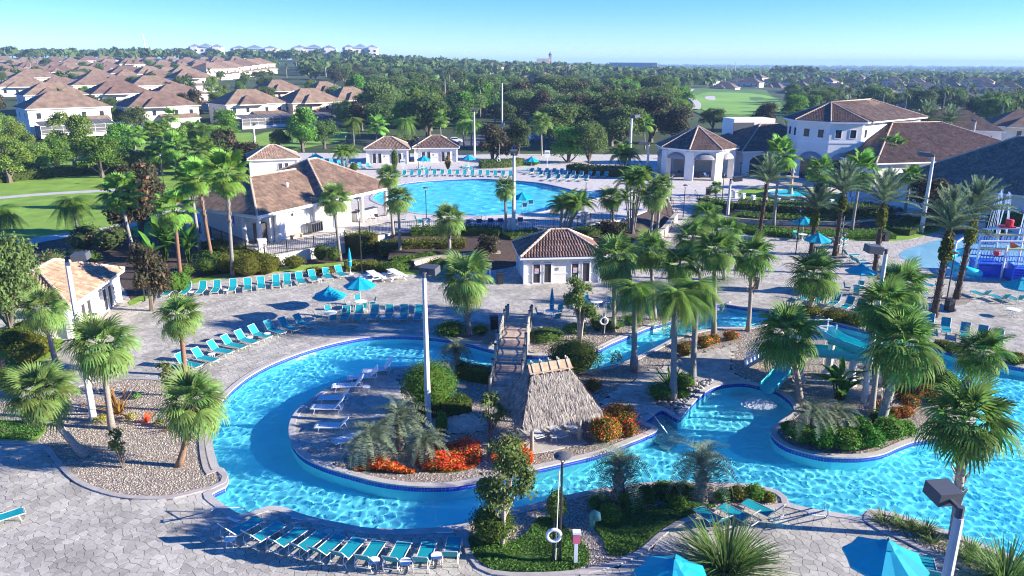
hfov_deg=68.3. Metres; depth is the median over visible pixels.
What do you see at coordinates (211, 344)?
sun lounger
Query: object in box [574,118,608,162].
oak tree
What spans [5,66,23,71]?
house
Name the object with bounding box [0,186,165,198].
footpath
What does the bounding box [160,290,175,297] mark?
sun lounger
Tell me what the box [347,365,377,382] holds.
strap lounger
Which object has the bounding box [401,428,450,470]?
pindo palm
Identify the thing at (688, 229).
cabbage palm
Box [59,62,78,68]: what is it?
house
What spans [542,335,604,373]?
shrub
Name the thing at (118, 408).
spiky plant
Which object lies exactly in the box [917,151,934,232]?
floodlight pole
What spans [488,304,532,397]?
footbridge
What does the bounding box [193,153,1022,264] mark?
deck
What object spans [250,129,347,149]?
grass strip
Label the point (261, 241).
masonry pier
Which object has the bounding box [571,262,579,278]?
door
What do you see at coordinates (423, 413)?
shrub
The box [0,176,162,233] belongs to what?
lawn
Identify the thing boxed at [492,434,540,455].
spiky plant
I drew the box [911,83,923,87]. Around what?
broadleaf tree
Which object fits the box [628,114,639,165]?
floodlight pole
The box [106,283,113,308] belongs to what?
door
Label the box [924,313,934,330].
sun lounger
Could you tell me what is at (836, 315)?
shrub
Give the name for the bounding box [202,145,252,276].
fan palm
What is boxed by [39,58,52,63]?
oak tree
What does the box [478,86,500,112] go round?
leafy tree
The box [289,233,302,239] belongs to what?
bench
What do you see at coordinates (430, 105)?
oak tree
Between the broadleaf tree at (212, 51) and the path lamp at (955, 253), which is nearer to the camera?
the path lamp at (955, 253)
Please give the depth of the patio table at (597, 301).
65.25 m
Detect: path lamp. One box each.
[354,197,362,273]
[423,187,427,217]
[554,451,570,561]
[683,184,687,217]
[795,208,803,254]
[841,232,847,254]
[946,251,959,297]
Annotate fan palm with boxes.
[91,171,144,250]
[119,123,148,150]
[139,120,163,141]
[144,139,169,175]
[148,188,198,272]
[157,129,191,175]
[162,106,180,126]
[170,160,208,255]
[175,155,217,252]
[186,119,207,138]
[188,135,218,175]
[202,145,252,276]
[364,113,389,139]
[430,109,449,134]
[636,113,654,149]
[709,181,724,195]
[758,134,802,225]
[801,152,837,188]
[843,147,883,229]
[878,132,911,144]
[897,164,924,217]
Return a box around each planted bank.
[388,200,672,269]
[711,207,910,229]
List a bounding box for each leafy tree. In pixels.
[38,137,75,166]
[77,136,123,177]
[78,85,88,90]
[104,121,141,150]
[143,146,173,174]
[149,118,171,140]
[212,107,241,132]
[234,81,246,88]
[266,59,277,69]
[285,105,318,151]
[344,74,365,89]
[385,100,417,134]
[445,90,476,126]
[461,83,474,95]
[470,80,499,115]
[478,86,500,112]
[497,76,505,82]
[549,125,585,161]
[621,80,640,89]
[673,85,695,103]
[778,93,809,119]
[784,83,804,96]
[805,94,821,108]
[821,86,838,93]
[975,96,1012,118]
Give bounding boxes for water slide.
[744,318,883,394]
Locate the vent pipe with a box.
[587,509,600,530]
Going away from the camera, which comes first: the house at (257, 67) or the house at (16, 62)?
the house at (257, 67)
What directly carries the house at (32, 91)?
on the terrain at (293, 77)
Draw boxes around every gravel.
[870,514,1013,575]
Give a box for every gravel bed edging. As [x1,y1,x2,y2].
[0,377,227,499]
[429,321,496,345]
[462,481,787,575]
[528,309,668,352]
[863,510,1023,575]
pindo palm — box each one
[337,419,400,473]
[363,394,435,462]
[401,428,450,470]
[435,337,474,374]
[581,442,656,512]
[665,437,741,514]
[787,396,838,448]
[821,398,863,430]
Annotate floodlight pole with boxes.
[64,250,96,421]
[252,123,255,142]
[419,263,440,426]
[472,109,475,155]
[501,81,502,127]
[510,149,516,231]
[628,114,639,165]
[638,141,649,166]
[726,176,742,215]
[860,243,887,402]
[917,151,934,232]
[922,478,964,575]
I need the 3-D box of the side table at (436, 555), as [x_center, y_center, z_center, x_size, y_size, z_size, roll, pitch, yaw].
[-3.200,11.546,32.166,0.540,0.402,0.532,0,17,0]
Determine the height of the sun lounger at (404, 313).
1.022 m
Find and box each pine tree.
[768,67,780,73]
[780,65,794,73]
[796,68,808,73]
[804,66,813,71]
[936,96,951,107]
[966,98,976,112]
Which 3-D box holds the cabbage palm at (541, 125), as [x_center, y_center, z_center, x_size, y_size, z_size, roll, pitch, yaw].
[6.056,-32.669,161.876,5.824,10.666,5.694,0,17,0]
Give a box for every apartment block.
[188,43,224,58]
[230,45,279,59]
[291,44,336,59]
[342,44,377,59]
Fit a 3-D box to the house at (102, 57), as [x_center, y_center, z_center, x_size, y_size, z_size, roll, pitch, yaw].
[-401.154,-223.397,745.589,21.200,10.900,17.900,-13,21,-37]
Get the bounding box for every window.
[36,113,41,118]
[803,128,809,136]
[817,129,824,137]
[834,130,841,138]
[849,130,856,138]
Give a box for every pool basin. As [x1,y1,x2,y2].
[213,305,1023,496]
[373,179,602,198]
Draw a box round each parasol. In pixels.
[308,153,322,158]
[312,285,345,320]
[343,276,375,308]
[347,249,353,274]
[417,155,430,171]
[461,154,474,170]
[515,192,531,213]
[525,156,538,172]
[549,288,553,319]
[634,554,705,575]
[793,216,809,240]
[804,231,830,243]
[842,536,929,575]
[845,262,877,293]
[1000,276,1023,311]
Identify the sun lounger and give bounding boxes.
[0,507,25,520]
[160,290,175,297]
[174,351,203,369]
[179,281,191,294]
[190,346,219,365]
[194,280,207,293]
[206,339,233,356]
[209,279,221,292]
[217,516,264,544]
[220,333,247,351]
[227,278,237,293]
[233,329,259,346]
[240,521,286,550]
[243,277,251,292]
[247,323,272,341]
[256,276,265,288]
[263,319,286,334]
[263,526,308,556]
[272,274,280,288]
[277,316,299,332]
[283,272,291,286]
[285,530,329,561]
[292,313,315,330]
[295,271,305,285]
[305,533,347,565]
[307,269,319,282]
[322,267,332,278]
[327,536,366,568]
[334,265,347,276]
[338,305,350,323]
[352,304,363,322]
[353,539,386,572]
[367,304,379,321]
[381,541,411,573]
[383,304,393,321]
[399,304,408,321]
[411,541,436,573]
[413,304,422,321]
[436,265,448,278]
[441,536,462,567]
[692,506,732,529]
[716,503,761,530]
[740,498,785,524]
[826,292,841,306]
[838,295,855,310]
[842,249,858,258]
[848,255,866,262]
[853,258,871,265]
[919,555,941,575]
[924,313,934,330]
[940,317,951,334]
[958,321,970,339]
[969,290,992,299]
[976,324,988,339]
[988,294,1011,302]
[1003,295,1023,303]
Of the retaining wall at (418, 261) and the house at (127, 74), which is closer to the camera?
the retaining wall at (418, 261)
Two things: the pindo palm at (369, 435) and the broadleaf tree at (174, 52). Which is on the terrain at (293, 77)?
the broadleaf tree at (174, 52)
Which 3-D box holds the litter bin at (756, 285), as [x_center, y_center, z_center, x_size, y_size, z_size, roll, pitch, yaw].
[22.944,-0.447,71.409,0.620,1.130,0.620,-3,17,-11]
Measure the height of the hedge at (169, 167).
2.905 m
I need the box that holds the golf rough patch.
[749,97,764,100]
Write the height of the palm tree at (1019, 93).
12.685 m
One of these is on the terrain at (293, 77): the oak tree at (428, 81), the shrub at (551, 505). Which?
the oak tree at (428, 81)
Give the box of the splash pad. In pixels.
[899,232,1023,279]
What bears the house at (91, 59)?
on the terrain at (293, 77)
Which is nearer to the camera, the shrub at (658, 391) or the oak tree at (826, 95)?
the shrub at (658, 391)
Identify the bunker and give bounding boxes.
[705,96,714,99]
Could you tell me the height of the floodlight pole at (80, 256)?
10.274 m
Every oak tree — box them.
[0,71,6,81]
[0,231,43,328]
[26,51,35,58]
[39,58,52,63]
[64,73,78,78]
[71,69,86,72]
[78,61,87,65]
[100,96,117,104]
[104,102,123,122]
[110,148,145,168]
[121,106,150,125]
[126,76,139,81]
[143,59,154,65]
[154,64,164,68]
[170,63,179,67]
[171,75,195,86]
[192,135,229,152]
[235,75,249,85]
[255,70,269,77]
[255,76,274,86]
[255,86,277,97]
[268,128,292,145]
[313,118,340,148]
[314,63,323,70]
[325,84,341,93]
[330,62,352,80]
[336,65,352,83]
[352,92,367,120]
[358,67,373,72]
[361,80,401,126]
[363,73,385,83]
[363,102,394,125]
[365,63,376,70]
[372,75,406,88]
[381,84,408,123]
[384,67,403,77]
[385,76,408,84]
[393,94,407,118]
[400,65,417,73]
[401,80,433,97]
[402,72,428,80]
[405,94,451,135]
[407,71,421,79]
[407,78,430,83]
[416,66,433,74]
[425,81,445,99]
[433,68,443,78]
[440,74,452,82]
[440,81,462,95]
[444,91,487,119]
[445,69,466,82]
[453,64,467,69]
[466,74,478,82]
[469,74,500,85]
[473,67,487,74]
[487,81,504,109]
[487,99,516,126]
[500,88,535,118]
[503,85,511,92]
[503,117,530,153]
[504,75,522,84]
[526,88,555,107]
[527,70,544,79]
[529,83,559,101]
[530,73,562,89]
[531,102,578,144]
[543,75,579,94]
[563,93,582,103]
[566,102,605,127]
[573,91,604,104]
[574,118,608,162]
[587,78,601,85]
[590,82,624,93]
[598,89,641,139]
[599,104,647,142]
[600,74,609,81]
[602,78,622,86]
[605,74,628,83]
[606,69,614,77]
[620,89,640,106]
[622,69,633,75]
[633,86,676,105]
[639,75,669,89]
[641,89,681,130]
[698,107,726,130]
[784,88,803,100]
[787,77,796,81]
[802,85,816,92]
[806,87,837,102]
[835,87,843,98]
[863,86,897,103]
[887,92,904,105]
[905,97,919,110]
[908,88,939,112]
[929,84,940,92]
[936,86,965,98]
[949,92,967,108]
[965,95,982,114]
[972,92,1013,117]
[1010,94,1023,108]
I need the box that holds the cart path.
[684,89,700,108]
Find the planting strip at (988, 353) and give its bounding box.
[970,347,1006,361]
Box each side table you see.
[224,535,236,547]
[362,385,369,392]
[367,556,379,569]
[399,557,411,570]
[430,551,441,564]
[549,434,558,441]
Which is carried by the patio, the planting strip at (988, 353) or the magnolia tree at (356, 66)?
the planting strip at (988, 353)
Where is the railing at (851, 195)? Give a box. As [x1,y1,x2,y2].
[731,189,855,203]
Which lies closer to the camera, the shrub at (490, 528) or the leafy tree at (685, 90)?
the shrub at (490, 528)
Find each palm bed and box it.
[827,252,846,257]
[940,294,972,304]
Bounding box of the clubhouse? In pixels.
[656,98,1023,218]
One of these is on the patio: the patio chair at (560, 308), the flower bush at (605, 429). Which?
the patio chair at (560, 308)
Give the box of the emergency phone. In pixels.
[572,529,580,564]
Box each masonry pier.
[257,238,266,252]
[338,227,344,239]
[422,218,430,226]
[507,218,511,230]
[580,211,587,224]
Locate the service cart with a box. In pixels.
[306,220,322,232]
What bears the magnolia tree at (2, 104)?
on the terrain at (293, 77)
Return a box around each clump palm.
[329,141,362,167]
[545,188,598,227]
[605,140,642,165]
[611,163,658,233]
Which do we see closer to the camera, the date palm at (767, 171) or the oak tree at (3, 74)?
the date palm at (767, 171)
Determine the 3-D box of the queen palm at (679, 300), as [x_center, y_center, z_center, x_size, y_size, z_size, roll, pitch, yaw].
[9.829,3.631,46.625,5.421,7.427,5.104,0,17,0]
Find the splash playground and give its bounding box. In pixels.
[947,219,1023,279]
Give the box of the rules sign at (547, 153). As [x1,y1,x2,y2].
[545,150,549,157]
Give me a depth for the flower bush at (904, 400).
46.31 m
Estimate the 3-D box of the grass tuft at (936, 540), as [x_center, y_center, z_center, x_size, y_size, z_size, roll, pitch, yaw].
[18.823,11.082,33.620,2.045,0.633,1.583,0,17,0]
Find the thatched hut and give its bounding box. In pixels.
[495,355,603,453]
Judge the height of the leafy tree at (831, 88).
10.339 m
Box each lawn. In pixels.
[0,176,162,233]
[0,338,64,371]
[0,419,45,441]
[128,263,438,305]
[607,253,674,269]
[733,187,839,202]
[848,226,942,241]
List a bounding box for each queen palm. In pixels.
[0,204,27,237]
[46,195,102,231]
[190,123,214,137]
[203,125,237,134]
[340,117,363,143]
[389,116,418,135]
[451,121,472,145]
[457,119,485,148]
[598,279,671,372]
[631,283,716,400]
[659,276,738,386]
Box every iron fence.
[198,222,254,251]
[263,233,336,253]
[344,222,390,241]
[394,210,617,230]
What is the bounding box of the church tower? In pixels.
[537,52,551,63]
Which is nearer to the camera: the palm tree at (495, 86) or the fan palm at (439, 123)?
the fan palm at (439, 123)
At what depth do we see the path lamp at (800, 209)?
83.40 m
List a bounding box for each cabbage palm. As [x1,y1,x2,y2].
[0,357,90,458]
[11,283,72,363]
[52,309,144,429]
[146,361,231,467]
[150,292,206,374]
[176,119,197,152]
[314,181,353,260]
[374,163,402,236]
[381,182,417,249]
[431,200,467,253]
[431,247,495,336]
[493,175,516,230]
[528,111,553,155]
[584,228,646,331]
[597,185,622,220]
[630,227,671,319]
[636,181,671,233]
[646,172,676,234]
[655,243,701,338]
[669,215,712,279]
[687,200,722,230]
[690,225,741,334]
[708,213,745,279]
[729,228,781,331]
[746,297,828,404]
[782,243,843,316]
[850,272,921,415]
[854,301,945,426]
[870,256,936,385]
[907,372,1023,539]
[945,325,1019,389]
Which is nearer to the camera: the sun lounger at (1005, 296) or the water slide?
the water slide
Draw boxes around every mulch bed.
[15,238,114,268]
[113,235,387,298]
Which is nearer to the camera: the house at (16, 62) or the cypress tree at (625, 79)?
the cypress tree at (625, 79)
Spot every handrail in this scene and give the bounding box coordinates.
[165,510,211,512]
[210,506,246,512]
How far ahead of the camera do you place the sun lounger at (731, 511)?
35.31 m
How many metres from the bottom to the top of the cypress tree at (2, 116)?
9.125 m
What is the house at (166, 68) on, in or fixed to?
on the terrain at (293, 77)
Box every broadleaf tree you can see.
[54,70,65,76]
[76,53,84,57]
[166,48,177,56]
[177,48,190,56]
[187,51,197,58]
[203,51,212,57]
[208,49,221,56]
[215,71,225,80]
[230,49,242,54]
[240,72,251,77]
[266,70,274,76]
[283,48,299,59]
[293,58,306,66]
[299,62,321,78]
[311,49,325,56]
[322,68,332,75]
[428,74,443,84]
[499,68,514,75]
[706,78,716,86]
[852,92,868,99]
[855,86,866,95]
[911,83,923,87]
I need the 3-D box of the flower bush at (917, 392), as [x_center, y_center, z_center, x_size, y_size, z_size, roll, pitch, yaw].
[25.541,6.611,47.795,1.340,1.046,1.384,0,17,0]
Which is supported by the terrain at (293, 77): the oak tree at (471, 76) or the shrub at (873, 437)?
the oak tree at (471, 76)
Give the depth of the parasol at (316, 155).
139.58 m
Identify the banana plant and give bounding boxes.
[130,231,165,264]
[148,213,178,259]
[163,224,204,262]
[814,357,872,401]
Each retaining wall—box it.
[411,250,500,266]
[632,213,678,248]
[722,212,902,225]
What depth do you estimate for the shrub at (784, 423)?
43.48 m
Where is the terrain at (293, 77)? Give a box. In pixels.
[0,58,1023,156]
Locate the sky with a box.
[0,0,1023,66]
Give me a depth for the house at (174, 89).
281.37 m
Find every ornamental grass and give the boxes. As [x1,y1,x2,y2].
[648,508,799,575]
[940,528,1023,575]
[942,533,1001,575]
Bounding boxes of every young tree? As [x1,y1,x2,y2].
[105,427,126,467]
[154,360,174,389]
[478,390,508,443]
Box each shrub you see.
[0,321,36,335]
[0,326,57,363]
[0,364,19,390]
[29,246,76,269]
[63,222,134,249]
[69,249,103,262]
[92,414,105,423]
[124,413,136,420]
[131,391,141,397]
[153,418,163,425]
[166,270,192,291]
[177,263,196,274]
[190,250,221,273]
[212,251,238,271]
[228,252,265,275]
[257,254,279,273]
[280,254,306,267]
[304,266,335,274]
[310,243,342,260]
[349,163,358,170]
[377,260,412,272]
[387,134,418,143]
[390,147,398,166]
[397,356,462,407]
[415,402,425,424]
[427,256,447,270]
[431,319,466,337]
[435,410,448,436]
[444,155,450,168]
[465,502,518,546]
[471,324,488,333]
[524,161,540,164]
[530,326,567,343]
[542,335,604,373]
[544,488,567,522]
[562,322,588,333]
[588,493,613,510]
[589,313,604,330]
[598,502,622,525]
[604,317,624,329]
[608,350,623,365]
[615,489,647,512]
[623,313,642,323]
[629,483,660,505]
[645,381,671,400]
[652,478,676,500]
[664,492,687,508]
[673,480,696,499]
[677,372,695,387]
[677,385,689,397]
[713,487,732,501]
[729,483,748,501]
[745,482,766,500]
[763,490,775,502]
[779,419,795,433]
[782,419,813,442]
[800,303,825,315]
[805,425,842,449]
[819,307,849,322]
[819,418,838,431]
[831,425,864,450]
[844,311,866,326]
[844,413,873,430]
[852,422,888,448]
[868,408,893,422]
[872,414,908,440]
[897,419,917,436]
[917,371,933,383]
[926,357,945,369]
[927,367,959,386]
[934,338,950,348]
[939,342,960,353]
[939,376,961,390]
[1001,349,1023,364]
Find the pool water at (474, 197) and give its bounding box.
[373,180,604,215]
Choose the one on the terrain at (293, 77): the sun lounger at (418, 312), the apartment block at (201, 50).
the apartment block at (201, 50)
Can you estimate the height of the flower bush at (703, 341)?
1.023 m
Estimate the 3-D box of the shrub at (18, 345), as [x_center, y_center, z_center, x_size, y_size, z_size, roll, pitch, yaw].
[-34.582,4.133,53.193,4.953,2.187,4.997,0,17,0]
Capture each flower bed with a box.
[352,456,415,473]
[415,434,482,472]
[491,441,533,463]
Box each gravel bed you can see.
[432,322,494,344]
[468,487,779,571]
[531,312,661,351]
[871,515,1012,574]
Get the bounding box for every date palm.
[740,152,792,235]
[790,179,845,254]
[810,157,876,255]
[849,166,923,274]
[901,182,998,317]
[912,98,953,122]
[932,103,969,124]
[936,174,1021,299]
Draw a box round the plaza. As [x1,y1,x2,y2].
[251,212,978,279]
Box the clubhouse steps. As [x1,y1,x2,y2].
[667,190,706,219]
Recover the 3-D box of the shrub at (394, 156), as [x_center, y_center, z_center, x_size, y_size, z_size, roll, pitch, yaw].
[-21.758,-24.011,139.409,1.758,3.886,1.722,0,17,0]
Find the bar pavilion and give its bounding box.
[176,157,388,246]
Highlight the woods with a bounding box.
[0,45,1023,86]
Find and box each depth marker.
[226,516,239,522]
[808,512,825,516]
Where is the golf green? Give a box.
[694,92,783,114]
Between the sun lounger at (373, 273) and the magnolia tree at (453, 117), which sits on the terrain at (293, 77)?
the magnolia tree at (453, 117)
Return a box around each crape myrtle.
[474,430,538,545]
[561,273,599,339]
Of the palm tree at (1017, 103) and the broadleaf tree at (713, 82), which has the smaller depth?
the palm tree at (1017, 103)
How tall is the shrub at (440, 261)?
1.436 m
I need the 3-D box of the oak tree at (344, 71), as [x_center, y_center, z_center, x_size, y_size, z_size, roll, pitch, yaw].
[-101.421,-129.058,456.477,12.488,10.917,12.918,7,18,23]
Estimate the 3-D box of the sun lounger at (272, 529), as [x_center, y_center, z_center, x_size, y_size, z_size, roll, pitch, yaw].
[-10.977,10.781,33.518,0.749,1.022,1.992,11,20,31]
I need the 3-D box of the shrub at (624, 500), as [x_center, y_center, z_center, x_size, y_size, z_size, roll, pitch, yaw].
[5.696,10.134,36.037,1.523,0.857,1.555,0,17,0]
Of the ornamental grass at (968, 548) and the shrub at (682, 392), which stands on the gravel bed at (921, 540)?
the ornamental grass at (968, 548)
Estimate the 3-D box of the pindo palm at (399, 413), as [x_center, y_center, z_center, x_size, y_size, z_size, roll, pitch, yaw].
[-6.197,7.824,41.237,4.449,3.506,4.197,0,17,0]
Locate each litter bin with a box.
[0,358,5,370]
[489,314,498,329]
[496,272,503,284]
[706,187,710,194]
[753,276,758,289]
[882,231,889,241]
[944,297,956,311]
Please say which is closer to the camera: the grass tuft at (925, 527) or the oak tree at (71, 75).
the grass tuft at (925, 527)
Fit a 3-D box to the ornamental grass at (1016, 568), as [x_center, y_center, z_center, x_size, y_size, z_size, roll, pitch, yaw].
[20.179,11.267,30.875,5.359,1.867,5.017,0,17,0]
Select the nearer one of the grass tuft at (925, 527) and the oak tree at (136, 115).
the grass tuft at (925, 527)
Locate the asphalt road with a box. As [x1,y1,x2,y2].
[459,130,542,147]
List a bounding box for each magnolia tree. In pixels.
[0,94,6,114]
[83,93,97,98]
[100,185,135,226]
[112,158,158,242]
[125,240,172,311]
[135,162,166,200]
[176,92,188,98]
[183,97,202,113]
[186,88,202,105]
[211,126,237,167]
[230,140,259,174]
[259,88,271,95]
[327,69,342,84]
[348,101,370,130]
[351,63,359,71]
[360,70,373,75]
[444,108,456,124]
[448,87,462,95]
[472,234,500,256]
[478,121,512,159]
[504,64,511,69]
[512,81,532,113]
[522,89,552,115]
[555,71,566,76]
[566,92,594,126]
[568,81,586,94]
[579,78,589,85]
[590,97,629,145]
[596,85,612,94]
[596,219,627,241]
[620,84,635,90]
[634,94,670,142]
[657,105,693,135]
[750,102,779,122]
[905,174,962,227]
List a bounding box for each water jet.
[987,190,1010,239]
[1017,214,1023,239]
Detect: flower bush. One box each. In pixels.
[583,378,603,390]
[587,409,608,426]
[587,414,623,442]
[602,400,638,424]
[620,419,639,436]
[677,341,690,355]
[697,333,714,347]
[707,333,722,343]
[721,330,740,339]
[876,399,881,408]
[890,407,901,417]
[894,385,908,399]
[896,405,916,417]
[899,394,920,409]
[907,385,927,399]
[918,382,935,392]
[924,389,942,402]
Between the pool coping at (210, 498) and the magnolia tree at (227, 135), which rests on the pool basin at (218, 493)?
the pool coping at (210, 498)
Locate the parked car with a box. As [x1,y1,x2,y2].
[450,137,462,142]
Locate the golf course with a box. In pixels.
[683,88,787,116]
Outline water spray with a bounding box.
[741,397,776,409]
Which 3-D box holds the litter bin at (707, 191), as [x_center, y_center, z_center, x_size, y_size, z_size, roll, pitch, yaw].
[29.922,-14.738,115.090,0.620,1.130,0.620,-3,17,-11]
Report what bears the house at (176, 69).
on the terrain at (293, 77)
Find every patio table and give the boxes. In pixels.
[324,310,336,320]
[354,299,366,309]
[545,309,557,318]
[590,299,602,309]
[1006,307,1020,317]
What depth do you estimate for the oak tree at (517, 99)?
258.10 m
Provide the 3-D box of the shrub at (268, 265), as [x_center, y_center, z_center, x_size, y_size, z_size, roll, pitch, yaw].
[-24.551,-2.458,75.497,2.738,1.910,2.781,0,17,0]
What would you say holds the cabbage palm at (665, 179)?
on the planted bank at (505, 257)
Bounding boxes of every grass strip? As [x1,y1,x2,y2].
[87,132,252,158]
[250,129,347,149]
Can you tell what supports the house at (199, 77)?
on the terrain at (293, 77)
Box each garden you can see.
[0,156,249,239]
[943,227,964,234]
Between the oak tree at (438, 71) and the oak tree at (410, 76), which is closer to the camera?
the oak tree at (410, 76)
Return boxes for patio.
[0,275,1023,575]
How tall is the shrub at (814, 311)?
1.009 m
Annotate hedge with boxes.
[0,164,149,182]
[102,152,198,169]
[201,237,280,274]
[344,230,377,255]
[344,259,389,272]
[374,236,465,257]
[391,251,437,263]
[410,224,501,236]
[414,390,471,417]
[455,359,494,383]
[478,157,523,168]
[500,227,553,239]
[566,163,651,176]
[572,220,627,236]
[598,237,638,252]
[698,196,736,209]
[734,210,896,220]
[736,197,895,214]
[738,223,896,239]
[883,216,938,235]
[985,211,1023,236]
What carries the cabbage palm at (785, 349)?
on the island
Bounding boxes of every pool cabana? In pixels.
[0,258,124,338]
[245,144,300,174]
[363,136,411,163]
[412,135,459,161]
[511,228,607,283]
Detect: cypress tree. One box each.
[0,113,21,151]
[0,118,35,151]
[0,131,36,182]
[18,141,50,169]
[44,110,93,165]
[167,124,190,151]
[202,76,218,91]
[207,91,224,101]
[215,83,229,93]
[304,79,315,86]
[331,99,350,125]
[394,95,423,114]
[409,91,446,136]
[411,87,440,126]
[556,92,580,100]
[611,78,629,85]
[617,74,632,79]
[626,75,643,89]
[657,85,682,104]
[667,77,680,83]
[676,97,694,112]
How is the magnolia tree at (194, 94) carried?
on the terrain at (293, 77)
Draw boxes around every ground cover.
[0,420,44,439]
[469,515,589,571]
[594,499,715,555]
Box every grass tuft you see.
[867,507,904,530]
[880,508,920,535]
[891,514,930,542]
[900,519,943,542]
[903,512,943,541]
[916,527,947,550]
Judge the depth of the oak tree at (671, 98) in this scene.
230.41 m
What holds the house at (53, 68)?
on the terrain at (293, 77)
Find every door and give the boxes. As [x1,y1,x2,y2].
[79,302,86,320]
[85,298,92,319]
[101,287,108,311]
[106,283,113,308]
[252,222,267,242]
[372,153,376,163]
[377,153,381,163]
[398,153,401,162]
[427,152,430,161]
[441,152,444,161]
[532,263,540,283]
[543,263,551,283]
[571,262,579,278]
[582,262,590,281]
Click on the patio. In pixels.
(64, 527)
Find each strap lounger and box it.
[310,396,344,414]
[314,413,350,432]
[317,386,350,402]
[331,374,363,391]
[331,429,364,448]
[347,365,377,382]
[362,358,391,375]
[521,429,545,438]
[547,425,568,437]
[563,422,582,435]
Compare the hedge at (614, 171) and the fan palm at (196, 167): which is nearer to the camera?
the fan palm at (196, 167)
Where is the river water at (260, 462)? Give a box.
[212,308,1023,556]
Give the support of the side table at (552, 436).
on the island
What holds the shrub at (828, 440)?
on the island
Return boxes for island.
[289,324,975,491]
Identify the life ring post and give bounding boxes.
[545,471,561,562]
[599,295,607,335]
[838,216,844,253]
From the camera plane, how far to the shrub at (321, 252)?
79.44 m
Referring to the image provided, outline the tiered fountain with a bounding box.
[767,168,813,199]
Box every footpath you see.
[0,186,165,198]
[16,208,184,243]
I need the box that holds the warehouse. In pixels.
[609,62,664,68]
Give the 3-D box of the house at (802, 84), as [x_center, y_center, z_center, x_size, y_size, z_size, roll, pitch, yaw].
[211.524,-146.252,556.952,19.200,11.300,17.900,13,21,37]
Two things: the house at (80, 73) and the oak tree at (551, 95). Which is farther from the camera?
the house at (80, 73)
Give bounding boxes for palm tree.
[179,75,188,84]
[356,93,365,103]
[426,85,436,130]
[441,71,447,92]
[459,73,469,83]
[474,81,485,118]
[490,84,500,122]
[578,84,589,92]
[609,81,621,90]
[815,79,822,88]
[838,91,848,99]
[846,83,855,99]
[879,86,887,101]
[901,87,913,108]
[941,85,951,107]
[948,87,955,97]
[970,83,975,93]
[995,92,1012,113]
[1010,99,1023,109]
[1013,90,1023,107]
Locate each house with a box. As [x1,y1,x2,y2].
[0,56,12,61]
[0,71,14,81]
[0,76,41,96]
[3,59,21,64]
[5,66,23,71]
[6,69,59,80]
[12,91,114,138]
[14,82,89,103]
[15,62,39,68]
[17,57,39,61]
[19,59,36,62]
[30,66,55,73]
[42,77,74,84]
[44,62,60,66]
[45,65,71,72]
[48,56,63,61]
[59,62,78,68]
[60,58,80,64]
[65,72,84,75]
[66,66,105,72]
[67,76,112,88]
[73,71,115,80]
[77,56,100,62]
[83,81,149,101]
[86,62,103,66]
[98,56,118,60]
[98,58,116,62]
[100,62,118,68]
[107,66,138,73]
[107,76,125,80]
[113,71,140,77]
[114,58,144,67]
[114,91,200,129]
[128,75,178,89]
[134,66,160,74]
[141,70,168,76]
[150,62,170,66]
[150,84,208,110]
[154,60,171,63]
[159,67,172,70]
[160,56,177,61]
[163,69,217,91]
[168,66,192,72]
[170,59,188,63]
[182,57,194,61]
[186,59,208,63]
[186,61,204,66]
[192,62,232,79]
[206,56,224,61]
[206,89,296,128]
[213,62,240,78]
[220,61,245,73]
[224,56,241,60]
[229,60,254,76]
[237,59,262,71]
[245,59,269,70]
[252,79,299,97]
[253,58,277,73]
[278,88,349,125]
[307,81,340,91]
[328,86,362,104]
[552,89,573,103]
[708,82,740,89]
[729,78,742,82]
[736,78,763,87]
[754,74,767,82]
[764,82,785,87]
[776,89,786,93]
[778,79,789,85]
[784,82,808,87]
[815,77,838,84]
[827,83,841,87]
[828,73,842,83]
[855,81,875,88]
[881,77,904,85]
[887,82,906,90]
[897,104,940,109]
[905,78,925,84]
[920,109,1005,139]
[921,82,933,89]
[938,77,949,85]
[941,82,966,90]
[960,77,976,86]
[968,82,993,91]
[970,77,994,85]
[973,88,998,93]
[985,109,1023,139]
[989,81,1021,90]
[1009,72,1022,75]
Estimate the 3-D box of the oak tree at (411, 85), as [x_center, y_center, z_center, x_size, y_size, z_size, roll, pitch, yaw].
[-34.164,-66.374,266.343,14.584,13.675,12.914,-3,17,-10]
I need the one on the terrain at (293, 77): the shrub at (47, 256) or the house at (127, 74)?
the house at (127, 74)
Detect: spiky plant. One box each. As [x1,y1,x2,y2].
[76,382,146,418]
[134,409,154,422]
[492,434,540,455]
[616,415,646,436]
[644,365,696,386]
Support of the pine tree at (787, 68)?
on the terrain at (293, 77)
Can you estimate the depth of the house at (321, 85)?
317.94 m
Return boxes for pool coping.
[203,303,1023,557]
[370,178,608,216]
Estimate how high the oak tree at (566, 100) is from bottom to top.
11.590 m
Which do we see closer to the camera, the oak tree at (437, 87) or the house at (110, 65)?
the oak tree at (437, 87)
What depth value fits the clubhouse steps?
109.20 m
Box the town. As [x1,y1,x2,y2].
[568,65,934,75]
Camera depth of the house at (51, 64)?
554.86 m
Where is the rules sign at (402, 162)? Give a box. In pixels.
[400,159,404,165]
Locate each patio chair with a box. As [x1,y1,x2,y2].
[324,305,330,310]
[328,314,336,325]
[354,294,359,299]
[369,296,376,308]
[535,307,543,316]
[553,313,561,319]
[555,304,563,312]
[584,295,592,302]
[852,287,860,295]

